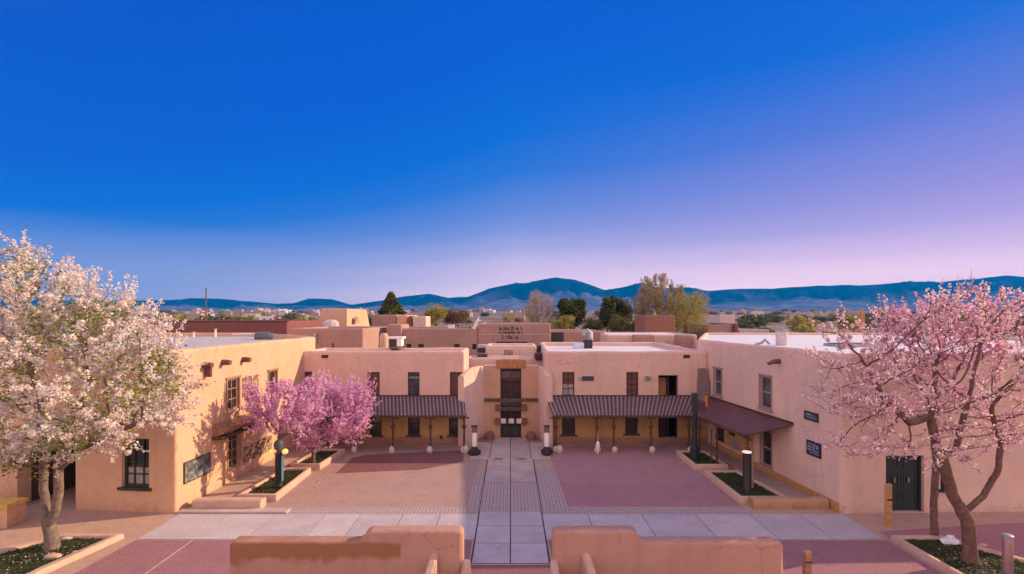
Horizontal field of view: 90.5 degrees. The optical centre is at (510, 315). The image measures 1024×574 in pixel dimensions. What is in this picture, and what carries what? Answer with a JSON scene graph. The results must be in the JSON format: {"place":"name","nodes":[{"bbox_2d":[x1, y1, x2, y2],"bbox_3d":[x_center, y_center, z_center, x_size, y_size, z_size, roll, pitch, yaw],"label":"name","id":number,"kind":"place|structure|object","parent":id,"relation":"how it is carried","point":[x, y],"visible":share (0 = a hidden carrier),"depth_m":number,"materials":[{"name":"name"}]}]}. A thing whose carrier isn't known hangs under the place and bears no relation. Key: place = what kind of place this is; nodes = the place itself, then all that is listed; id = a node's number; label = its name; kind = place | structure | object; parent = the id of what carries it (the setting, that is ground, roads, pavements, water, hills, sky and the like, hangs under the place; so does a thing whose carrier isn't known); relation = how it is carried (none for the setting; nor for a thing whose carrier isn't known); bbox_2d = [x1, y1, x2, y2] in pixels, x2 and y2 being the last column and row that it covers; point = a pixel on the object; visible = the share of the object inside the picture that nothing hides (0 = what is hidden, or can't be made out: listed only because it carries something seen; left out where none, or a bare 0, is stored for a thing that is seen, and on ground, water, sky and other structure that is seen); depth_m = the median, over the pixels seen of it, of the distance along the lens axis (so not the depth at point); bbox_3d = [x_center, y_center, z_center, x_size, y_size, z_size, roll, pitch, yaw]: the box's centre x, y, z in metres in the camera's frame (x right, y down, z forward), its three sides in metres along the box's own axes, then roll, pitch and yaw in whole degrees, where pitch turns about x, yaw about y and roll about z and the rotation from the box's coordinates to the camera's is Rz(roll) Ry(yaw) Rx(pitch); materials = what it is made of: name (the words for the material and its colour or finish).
{"place":"outdoors","nodes":[
{"label":"outdoors","id":0,"kind":"place"},
{"bbox_2d":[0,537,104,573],"bbox_3d":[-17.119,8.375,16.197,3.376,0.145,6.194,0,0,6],"label":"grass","id":1,"kind":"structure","parent":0,"point":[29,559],"depth_m":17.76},
{"bbox_2d":[74,540,471,573],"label":"brick paving","id":2,"kind":"structure","parent":0,"point":[192,557],"depth_m":17.77,"materials":[{"name":"brick"}]},
{"bbox_2d":[230,525,470,573],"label":"court wall","id":3,"kind":"structure","parent":2,"relation":"on","point":[418,549],"depth_m":15.75,"materials":[{"name":"paint"}]},
{"bbox_2d":[137,514,477,539],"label":"walkway","id":4,"kind":"structure","parent":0,"point":[195,526],"depth_m":20.62,"materials":[{"name":"concrete"}]},
{"bbox_2d":[290,326,386,348],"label":"mauve building","id":5,"kind":"structure","parent":0,"point":[347,336],"depth_m":45.50,"materials":[{"name":"paint"}]},
{"bbox_2d":[265,446,480,506],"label":"court paving","id":6,"kind":"structure","parent":0,"point":[449,485],"depth_m":25.26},
{"bbox_2d":[290,449,344,469],"bbox_3d":[-11.200,8.350,29.650,1.693,0.340,3.458,0,0,5],"label":"planter","id":7,"kind":"object","parent":6,"relation":"on","point":[329,459],"visible":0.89,"depth_m":29.15,"materials":[{"name":"paint"}]},
{"bbox_2d":[288,372,381,462],"bbox_3d":[-10.035,5.739,28.445,4.646,5.243,4.175,0,0,36],"label":"blossom tree","id":8,"kind":"object","parent":7,"relation":"in","point":[337,428],"visible":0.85,"depth_m":28.05,"materials":[{"name":"pink plant"}]},
{"bbox_2d":[372,315,396,326],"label":"mauve building","id":9,"kind":"structure","parent":0,"point":[381,320],"depth_m":76.00,"materials":[{"name":"paint"}]},
{"bbox_2d":[337,450,463,472],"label":"dark paving","id":10,"kind":"structure","parent":0,"point":[395,461],"depth_m":29.58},
{"bbox_2d":[472,482,548,562],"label":"path","id":11,"kind":"structure","parent":0,"point":[492,543],"depth_m":19.86,"materials":[{"name":"concrete"}]},
{"bbox_2d":[470,437,550,457],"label":"path","id":12,"kind":"structure","parent":0,"point":[500,448],"depth_m":32.44,"materials":[{"name":"concrete"}]},
{"bbox_2d":[468,425,480,455],"bbox_3d":[-2.195,7.605,31.026,0.792,1.810,0.703,0,0,0],"label":"pillar lamp","id":13,"kind":"object","parent":12,"relation":"on","point":[474,450],"visible":1,"depth_m":30.85,"materials":[{"name":"glass"}]},
{"bbox_2d":[541,425,552,455],"bbox_3d":[2.229,7.605,30.992,0.753,1.810,0.706,0,0,0],"label":"pillar lamp","id":14,"kind":"object","parent":12,"relation":"on","point":[546,450],"visible":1,"depth_m":30.84,"materials":[{"name":"white metal"}]},
{"bbox_2d":[471,565,549,573],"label":"brick paving","id":15,"kind":"structure","parent":0,"point":[510,569],"depth_m":16.99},
{"bbox_2d":[0,311,1022,337],"bbox_3d":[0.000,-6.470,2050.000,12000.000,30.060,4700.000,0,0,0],"label":"ground","id":16,"kind":"structure","parent":0,"point":[497,317],"depth_m":397.86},
{"bbox_2d":[94,320,324,334],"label":"red building","id":17,"kind":"structure","parent":16,"relation":"on","point":[244,326],"depth_m":49.00,"materials":[{"name":"paint"}]},
{"bbox_2d":[319,309,369,325],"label":"tapered tower","id":18,"kind":"structure","parent":16,"relation":"on","point":[350,317],"depth_m":63.11,"materials":[{"name":"paint"}]},
{"bbox_2d":[375,291,407,314],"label":"evergreen tree","id":19,"kind":"object","parent":16,"relation":"on","point":[390,305],"visible":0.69,"depth_m":86.90,"materials":[{"name":"green plant"}]},
{"bbox_2d":[387,324,408,347],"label":"mauve building","id":20,"kind":"structure","parent":16,"relation":"on","point":[394,329],"depth_m":51.60,"materials":[{"name":"paint"}]},
{"bbox_2d":[423,302,448,325],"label":"leafy tree","id":21,"kind":"object","parent":16,"relation":"on","point":[435,315],"visible":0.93,"depth_m":91.23,"materials":[{"name":"plant"}]},
{"bbox_2d":[402,326,477,355],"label":"mauve building","id":22,"kind":"structure","parent":16,"relation":"on","point":[435,337],"depth_m":52.00,"materials":[{"name":"paint"}]},
{"bbox_2d":[442,308,469,325],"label":"leafy tree","id":23,"kind":"object","parent":16,"relation":"on","point":[455,317],"visible":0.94,"depth_m":94.98,"materials":[{"name":"brown plant"}]},
{"bbox_2d":[521,290,556,328],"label":"willow tree","id":24,"kind":"object","parent":16,"relation":"on","point":[535,310],"visible":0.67,"depth_m":83.55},
{"bbox_2d":[552,315,575,328],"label":"leafy tree","id":25,"kind":"object","parent":16,"relation":"on","point":[567,322],"visible":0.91,"depth_m":79.23,"materials":[{"name":"plant"}]},
{"bbox_2d":[555,297,586,328],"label":"evergreen tree","id":26,"kind":"object","parent":16,"relation":"on","point":[575,308],"visible":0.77,"depth_m":84.65,"materials":[{"name":"green plant"}]},
{"bbox_2d":[581,315,604,330],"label":"leafy tree","id":27,"kind":"object","parent":16,"relation":"on","point":[594,325],"visible":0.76,"depth_m":83.24,"materials":[{"name":"green plant"}]},
{"bbox_2d":[598,294,615,331],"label":"evergreen tree","id":28,"kind":"object","parent":16,"relation":"on","point":[607,309],"visible":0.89,"depth_m":89.21,"materials":[{"name":"green plant"}]},
{"bbox_2d":[606,312,632,331],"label":"leafy tree","id":29,"kind":"object","parent":16,"relation":"on","point":[617,324],"visible":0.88,"depth_m":77.37,"materials":[{"name":"green plant"}]},
{"bbox_2d":[615,296,633,327],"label":"evergreen tree","id":30,"kind":"object","parent":16,"relation":"on","point":[622,307],"visible":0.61,"depth_m":92.79,"materials":[{"name":"green plant"}]},
{"bbox_2d":[632,334,654,341],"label":"roof curb","id":31,"kind":"structure","parent":16,"relation":"on","point":[643,338],"depth_m":46.80,"materials":[{"name":"paint"}]},
{"bbox_2d":[628,273,686,332],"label":"willow tree","id":32,"kind":"object","parent":16,"relation":"on","point":[655,298],"visible":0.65,"depth_m":85.10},
{"bbox_2d":[674,334,692,348],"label":"roof curb","id":33,"kind":"structure","parent":16,"relation":"on","point":[684,340],"depth_m":46.80,"materials":[{"name":"paint"}]},
{"bbox_2d":[667,289,710,333],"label":"willow tree","id":34,"kind":"object","parent":16,"relation":"on","point":[682,320],"visible":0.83,"depth_m":81.01,"materials":[{"name":"plant"}]},
{"bbox_2d":[682,323,731,339],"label":"brown building","id":35,"kind":"structure","parent":16,"relation":"on","point":[723,328],"depth_m":82.00,"materials":[{"name":"paint"}]},
{"bbox_2d":[738,314,766,326],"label":"tree","id":36,"kind":"object","parent":16,"relation":"on","point":[757,320],"visible":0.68,"depth_m":239.87,"materials":[{"name":"green plant"}]},
{"bbox_2d":[784,313,819,331],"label":"tree","id":37,"kind":"object","parent":16,"relation":"on","point":[797,320],"visible":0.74,"depth_m":189.08,"materials":[{"name":"plant"}]},
{"bbox_2d":[0,275,1023,310],"bbox_3d":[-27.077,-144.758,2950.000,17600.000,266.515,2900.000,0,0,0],"label":"mountains","id":38,"kind":"structure","parent":0,"point":[513,296],"depth_m":2674.36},
{"bbox_2d":[0,444,1023,573],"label":"paving","id":39,"kind":"structure","parent":0,"point":[130,526],"depth_m":20.97,"materials":[{"name":"concrete"}]},
{"bbox_2d":[0,497,27,527],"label":"block","id":40,"kind":"structure","parent":39,"relation":"on","point":[12,511],"depth_m":20.61,"materials":[{"name":"yellow paint"}]},
{"bbox_2d":[0,533,123,573],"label":"tree bed","id":41,"kind":"object","parent":39,"relation":"on","point":[67,558],"visible":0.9,"depth_m":18.06,"materials":[{"name":"paint"}]},
{"bbox_2d":[0,229,217,550],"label":"blossom tree","id":42,"kind":"object","parent":41,"relation":"on","point":[40,431],"visible":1,"depth_m":17.47,"materials":[{"name":"white plant"}]},
{"bbox_2d":[0,333,314,513],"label":"adobe building","id":43,"kind":"structure","parent":39,"relation":"on","point":[139,480],"depth_m":23.34,"materials":[{"name":"paint"}]},
{"bbox_2d":[117,438,151,491],"bbox_3d":[-16.265,6.436,22.063,1.575,2.243,0.506,0,0,0],"label":"window","id":44,"kind":"structure","parent":43,"relation":"in","point":[136,463],"depth_m":22.23,"materials":[{"name":"black glass"}]},
{"bbox_2d":[183,452,210,484],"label":"wall panel","id":45,"kind":"structure","parent":43,"relation":"attached to","point":[196,467],"depth_m":23.08,"materials":[{"name":"tile"}]},
{"bbox_2d":[225,375,241,413],"bbox_3d":[-14.174,3.989,25.892,0.330,1.802,1.278,0,0,0],"label":"window","id":46,"kind":"structure","parent":43,"relation":"in","point":[232,390],"depth_m":26.10,"materials":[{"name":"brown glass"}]},
{"bbox_2d":[226,433,242,473],"bbox_3d":[-14.170,6.855,25.958,0.330,2.086,1.283,0,0,0],"label":"window","id":47,"kind":"structure","parent":43,"relation":"in","point":[232,442],"depth_m":26.10,"materials":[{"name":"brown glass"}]},
{"bbox_2d":[232,332,274,339],"bbox_3d":[-19.178,1.550,38.000,3.002,0.732,0.734,0,0,0],"label":"roof drum","id":48,"kind":"object","parent":43,"relation":"on","point":[264,336],"visible":0.83,"depth_m":37.72,"materials":[{"name":"white paint"}]},
{"bbox_2d":[177,497,290,513],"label":"wall","id":49,"kind":"structure","parent":39,"relation":"on","point":[228,505],"depth_m":22.20,"materials":[{"name":"paint"}]},
{"bbox_2d":[189,443,323,506],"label":"raised walk","id":50,"kind":"structure","parent":39,"relation":"on","point":[234,488],"depth_m":26.47,"materials":[{"name":"paint"}]},
{"bbox_2d":[236,467,310,501],"bbox_3d":[-11.624,8.350,25.300,1.846,0.340,4.200,0,0,0],"label":"planter","id":51,"kind":"object","parent":39,"relation":"on","point":[287,487],"visible":0.75,"depth_m":24.61,"materials":[{"name":"paint"}]},
{"bbox_2d":[250,470,302,492],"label":"grass","id":52,"kind":"structure","parent":51,"relation":"in","point":[285,477],"depth_m":25.11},
{"bbox_2d":[269,439,287,487],"bbox_3d":[-11.240,7.160,24.600,0.940,2.320,0.460,0,0,0],"label":"lamp post","id":53,"kind":"object","parent":51,"relation":"on","point":[278,444],"visible":0.99,"depth_m":24.47,"materials":[{"name":"black metal"}]},
{"bbox_2d":[237,369,328,455],"bbox_3d":[-11.382,5.543,25.622,4.527,5.622,3.466,0,0,0],"label":"blossom tree","id":54,"kind":"object","parent":51,"relation":"in","point":[270,414],"visible":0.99,"depth_m":25.27,"materials":[{"name":"pink plant"}]},
{"bbox_2d":[263,507,466,513],"bbox_3d":[-6.550,8.496,22.125,9.300,0.001,0.750,0,0,0],"label":"court border","id":55,"kind":"object","parent":39,"relation":"on","point":[378,510],"visible":0.8,"depth_m":22.15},
{"bbox_2d":[303,347,468,444],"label":"adobe building","id":56,"kind":"structure","parent":39,"relation":"on","point":[420,371],"depth_m":33.50,"materials":[{"name":"beige paint"}]},
{"bbox_2d":[368,372,379,394],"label":"window","id":57,"kind":"structure","parent":56,"relation":"in","point":[372,375],"depth_m":33.69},
{"bbox_2d":[368,418,383,436],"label":"window","id":58,"kind":"structure","parent":56,"relation":"in","point":[376,428],"depth_m":33.69,"materials":[{"name":"black glass"}]},
{"bbox_2d":[387,336,405,350],"bbox_3d":[-8.185,1.979,36.495,1.106,0.971,1.110,0,0,0],"label":"roof cooler","id":59,"kind":"object","parent":56,"relation":"on","point":[396,343],"visible":1,"depth_m":36.00,"materials":[{"name":"white paint"}]},
{"bbox_2d":[405,418,421,436],"bbox_3d":[-6.378,7.193,33.542,1.059,1.605,0.304,0,0,0],"label":"window","id":60,"kind":"structure","parent":56,"relation":"in","point":[413,423],"depth_m":33.69,"materials":[{"name":"black glass"}]},
{"bbox_2d":[408,372,419,394],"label":"window","id":61,"kind":"structure","parent":56,"relation":"in","point":[413,377],"depth_m":33.69,"materials":[{"name":"grey glass"}]},
{"bbox_2d":[450,372,461,394],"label":"window","id":62,"kind":"structure","parent":56,"relation":"in","point":[453,375],"depth_m":33.69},
{"bbox_2d":[306,395,468,452],"bbox_3d":[-8.093,6.904,32.424,11.014,3.352,2.151,0,0,0],"label":"covered porch","id":63,"kind":"object","parent":39,"relation":"on","point":[429,407],"visible":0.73,"depth_m":32.21,"materials":[{"name":"metal"}]},
{"bbox_2d":[467,473,484,511],"bbox_3d":[-1.660,8.495,24.700,0.560,0.001,5.600,0,0,0],"label":"court border","id":64,"kind":"object","parent":39,"relation":"on","point":[475,497],"visible":1,"depth_m":24.26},
{"bbox_2d":[458,360,552,446],"bbox_3d":[-0.339,5.795,34.300,6.166,5.470,2.800,0,0,0],"label":"entrance bay","id":65,"kind":"object","parent":39,"relation":"on","point":[506,398],"visible":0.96,"depth_m":35.08,"materials":[{"name":"beige paint"}]},
{"bbox_2d":[469,355,541,367],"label":"parapet block","id":66,"kind":"structure","parent":65,"relation":"on","point":[474,361],"depth_m":38.01,"materials":[{"name":"beige paint"}]},
{"bbox_2d":[485,343,536,355],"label":"parapet block","id":67,"kind":"structure","parent":66,"relation":"on","point":[511,349],"depth_m":40.50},
{"bbox_2d":[500,369,520,437],"bbox_3d":[0.027,6.078,35.420,1.462,4.845,0.120,0,0,0],"label":"doorway","id":68,"kind":"structure","parent":65,"relation":"in","point":[510,379],"depth_m":35.42,"materials":[{"name":"brown glass"}]},
{"bbox_2d":[535,467,566,511],"bbox_3d":[1.950,8.494,25.200,1.100,0.001,6.600,0,0,0],"label":"court border","id":69,"kind":"object","parent":39,"relation":"on","point":[551,495],"visible":1,"depth_m":24.68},
{"bbox_2d":[540,342,709,444],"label":"adobe building","id":70,"kind":"structure","parent":39,"relation":"on","point":[634,368],"depth_m":33.50,"materials":[{"name":"beige paint"}]},
{"bbox_2d":[562,372,573,394],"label":"window","id":71,"kind":"structure","parent":70,"relation":"in","point":[567,377],"depth_m":33.68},
{"bbox_2d":[560,418,576,436],"bbox_3d":[3.840,7.167,33.542,1.136,1.553,0.304,0,0,0],"label":"window","id":72,"kind":"structure","parent":70,"relation":"in","point":[568,424],"depth_m":33.69,"materials":[{"name":"black glass"}]},
{"bbox_2d":[573,328,592,348],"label":"roof duct","id":73,"kind":"object","parent":70,"relation":"on","point":[586,344],"visible":0.99,"depth_m":41.00,"materials":[{"name":"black metal"}]},
{"bbox_2d":[623,418,639,435],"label":"window","id":74,"kind":"structure","parent":70,"relation":"in","point":[631,424],"depth_m":33.69,"materials":[{"name":"black glass"}]},
{"bbox_2d":[626,372,637,394],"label":"window","id":75,"kind":"structure","parent":70,"relation":"in","point":[631,377],"depth_m":33.69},
{"bbox_2d":[548,395,702,452],"bbox_3d":[7.600,6.904,32.423,10.600,3.352,2.154,0,0,0],"label":"covered porch","id":76,"kind":"object","parent":39,"relation":"on","point":[614,407],"visible":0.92,"depth_m":32.30,"materials":[{"name":"metal"}]},
{"bbox_2d":[543,507,751,513],"bbox_3d":[5.900,8.493,22.125,9.000,0.001,0.750,0,0,0],"label":"court border","id":77,"kind":"object","parent":39,"relation":"on","point":[655,510],"visible":1,"depth_m":22.14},
{"bbox_2d":[677,450,727,469],"bbox_3d":[11.049,8.350,29.400,1.898,0.340,3.000,0,0,0],"label":"planter","id":78,"kind":"object","parent":39,"relation":"on","point":[693,465],"visible":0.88,"depth_m":28.52,"materials":[{"name":"paint"}]},
{"bbox_2d":[690,393,706,460],"bbox_3d":[10.848,6.385,29.300,0.940,3.870,0.520,0,0,0],"label":"green post","id":79,"kind":"object","parent":78,"relation":"on","point":[697,406],"visible":0.99,"depth_m":29.16,"materials":[{"name":"metal"}]},
{"bbox_2d":[704,470,785,503],"bbox_3d":[11.447,8.350,24.950,2.293,0.340,4.100,0,0,0],"label":"planter","id":80,"kind":"object","parent":39,"relation":"on","point":[727,489],"visible":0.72,"depth_m":24.59,"materials":[{"name":"paint"}]},
{"bbox_2d":[712,472,778,495],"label":"grass","id":81,"kind":"structure","parent":80,"relation":"in","point":[741,481],"depth_m":24.89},
{"bbox_2d":[742,450,752,490],"bbox_3d":[11.281,7.390,24.200,0.440,1.860,0.429,0,0,0],"label":"bollard lamp","id":82,"kind":"object","parent":80,"relation":"on","point":[747,470],"visible":1,"depth_m":24.04,"materials":[{"name":"black metal"}]},
{"bbox_2d":[697,396,793,462],"bbox_3d":[12.374,6.852,29.151,2.119,3.256,8.876,0,0,-6],"label":"covered porch","id":83,"kind":"object","parent":39,"relation":"on","point":[743,422],"visible":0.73,"depth_m":27.95,"materials":[{"name":"metal"}]},
{"bbox_2d":[697,443,808,496],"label":"raised walk","id":84,"kind":"structure","parent":39,"relation":"on","point":[732,462],"depth_m":26.63,"materials":[{"name":"paint"}]},
{"bbox_2d":[748,496,828,508],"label":"wall","id":85,"kind":"structure","parent":39,"relation":"on","point":[786,502],"depth_m":22.31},
{"bbox_2d":[697,332,1023,513],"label":"adobe building","id":86,"kind":"structure","parent":39,"relation":"on","point":[743,370],"depth_m":22.17,"materials":[{"name":"beige paint"}]},
{"bbox_2d":[712,366,722,398],"bbox_3d":[13.162,4.197,32.155,0.354,1.919,1.244,0,0,0],"label":"window","id":87,"kind":"structure","parent":86,"relation":"in","point":[718,370],"depth_m":32.32,"materials":[{"name":"grey glass"}]},
{"bbox_2d":[757,373,772,412],"bbox_3d":[13.667,4.109,27.142,0.357,1.941,1.276,0,0,0],"label":"window","id":88,"kind":"structure","parent":86,"relation":"in","point":[766,380],"depth_m":27.30,"materials":[{"name":"grey glass"}]},
{"bbox_2d":[758,431,772,470],"bbox_3d":[13.672,7.082,27.090,0.353,2.063,1.238,0,0,0],"label":"window","id":89,"kind":"structure","parent":86,"relation":"in","point":[767,437],"depth_m":27.21,"materials":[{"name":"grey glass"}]},
{"bbox_2d":[775,329,788,345],"bbox_3d":[16.573,1.325,31.000,0.780,1.050,0.780,0,0,0],"label":"roof vent","id":90,"kind":"object","parent":86,"relation":"on","point":[781,337],"visible":0.88,"depth_m":30.72,"materials":[{"name":"metal"}]},
{"bbox_2d":[806,439,821,458],"bbox_3d":[14.007,6.146,23.429,0.053,0.673,0.940,0,0,-6],"label":"wall plaque","id":91,"kind":"object","parent":86,"relation":"attached to","point":[813,448],"depth_m":23.36,"materials":[{"name":"black metal"}]},
{"bbox_2d":[886,457,900,509],"bbox_3d":[16.631,7.230,22.078,0.747,2.480,0.195,0,0,0],"label":"door","id":92,"kind":"structure","parent":86,"relation":"in","point":[893,466],"depth_m":22.10,"materials":[{"name":"green paint"}]},
{"bbox_2d":[901,457,917,509],"bbox_3d":[17.396,7.230,22.099,0.747,2.480,0.199,0,0,0],"label":"door","id":93,"kind":"structure","parent":86,"relation":"in","point":[909,469],"depth_m":22.11,"materials":[{"name":"green paint"}]},
{"bbox_2d":[884,483,892,526],"bbox_3d":[15.265,7.653,20.493,0.209,1.735,0.204,0,0,0],"label":"wooden post","id":94,"kind":"object","parent":39,"relation":"on","point":[888,499],"visible":1,"depth_m":20.41,"materials":[{"name":"brown wood"}]},
{"bbox_2d":[891,535,1023,573],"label":"tree bed","id":95,"kind":"object","parent":39,"relation":"on","point":[913,548],"visible":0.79,"depth_m":17.81,"materials":[{"name":"paint"}]},
{"bbox_2d":[797,268,1023,565],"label":"blossom tree","id":96,"kind":"object","parent":95,"relation":"in","point":[969,548],"visible":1,"depth_m":16.99,"materials":[{"name":"pink plant"}]},
{"bbox_2d":[1001,533,1013,573],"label":"metal bollard","id":97,"kind":"object","parent":95,"relation":"on","point":[1007,553],"visible":1,"depth_m":16.30,"materials":[{"name":"metal"}]},
{"bbox_2d":[0,0,1023,304],"label":"sky","id":98,"kind":"structure","parent":0,"point":[351,152],"materials":[{"name":"blue"}]},
{"bbox_2d":[485,460,540,511],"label":"path","id":99,"kind":"structure","parent":0,"point":[499,471],"depth_m":26.13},
{"bbox_2d":[478,322,550,352],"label":"mauve building","id":100,"kind":"structure","parent":0,"point":[536,333],"depth_m":51.80,"materials":[{"name":"paint"}]},
{"bbox_2d":[551,329,604,341],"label":"mauve building","id":101,"kind":"structure","parent":0,"point":[566,335],"depth_m":53.00,"materials":[{"name":"paint"}]},
{"bbox_2d":[550,446,710,481],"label":"court paving","id":102,"kind":"structure","parent":0,"point":[622,464],"depth_m":28.81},
{"bbox_2d":[600,332,696,348],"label":"rose building","id":103,"kind":"structure","parent":0,"point":[665,337],"depth_m":49.01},
{"bbox_2d":[559,482,741,506],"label":"court paving","id":104,"kind":"structure","parent":0,"point":[643,494],"depth_m":24.13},
{"bbox_2d":[635,315,674,332],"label":"brown building","id":105,"kind":"structure","parent":0,"point":[654,323],"depth_m":68.00,"materials":[{"name":"paint"}]},
{"bbox_2d":[543,514,883,539],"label":"walkway","id":106,"kind":"structure","parent":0,"point":[799,527],"depth_m":20.62,"materials":[{"name":"concrete"}]},
{"bbox_2d":[697,315,734,323],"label":"cream building","id":107,"kind":"structure","parent":0,"point":[722,318],"depth_m":112.03,"materials":[{"name":"paint"}]},
{"bbox_2d":[549,540,942,573],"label":"brick paving","id":108,"kind":"structure","parent":0,"point":[858,557],"depth_m":17.77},
{"bbox_2d":[550,525,782,573],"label":"court wall","id":109,"kind":"structure","parent":108,"relation":"on","point":[615,549],"depth_m":15.75,"materials":[{"name":"paint"}]},
{"bbox_2d":[802,550,812,573],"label":"wooden post","id":110,"kind":"object","parent":108,"relation":"on","point":[807,562],"visible":1,"depth_m":16.31,"materials":[{"name":"brown wood"}]},
{"bbox_2d":[878,523,1023,557],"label":"side paving","id":111,"kind":"structure","parent":0,"point":[989,535],"depth_m":19.81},
{"bbox_2d":[868,290,1023,535],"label":"blossom tree","id":112,"kind":"object","parent":111,"relation":"on","point":[935,476],"visible":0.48,"depth_m":19.56,"materials":[{"name":"pink plant"}]},
{"bbox_2d":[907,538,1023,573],"bbox_3d":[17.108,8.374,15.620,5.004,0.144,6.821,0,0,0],"label":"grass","id":113,"kind":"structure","parent":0,"point":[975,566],"depth_m":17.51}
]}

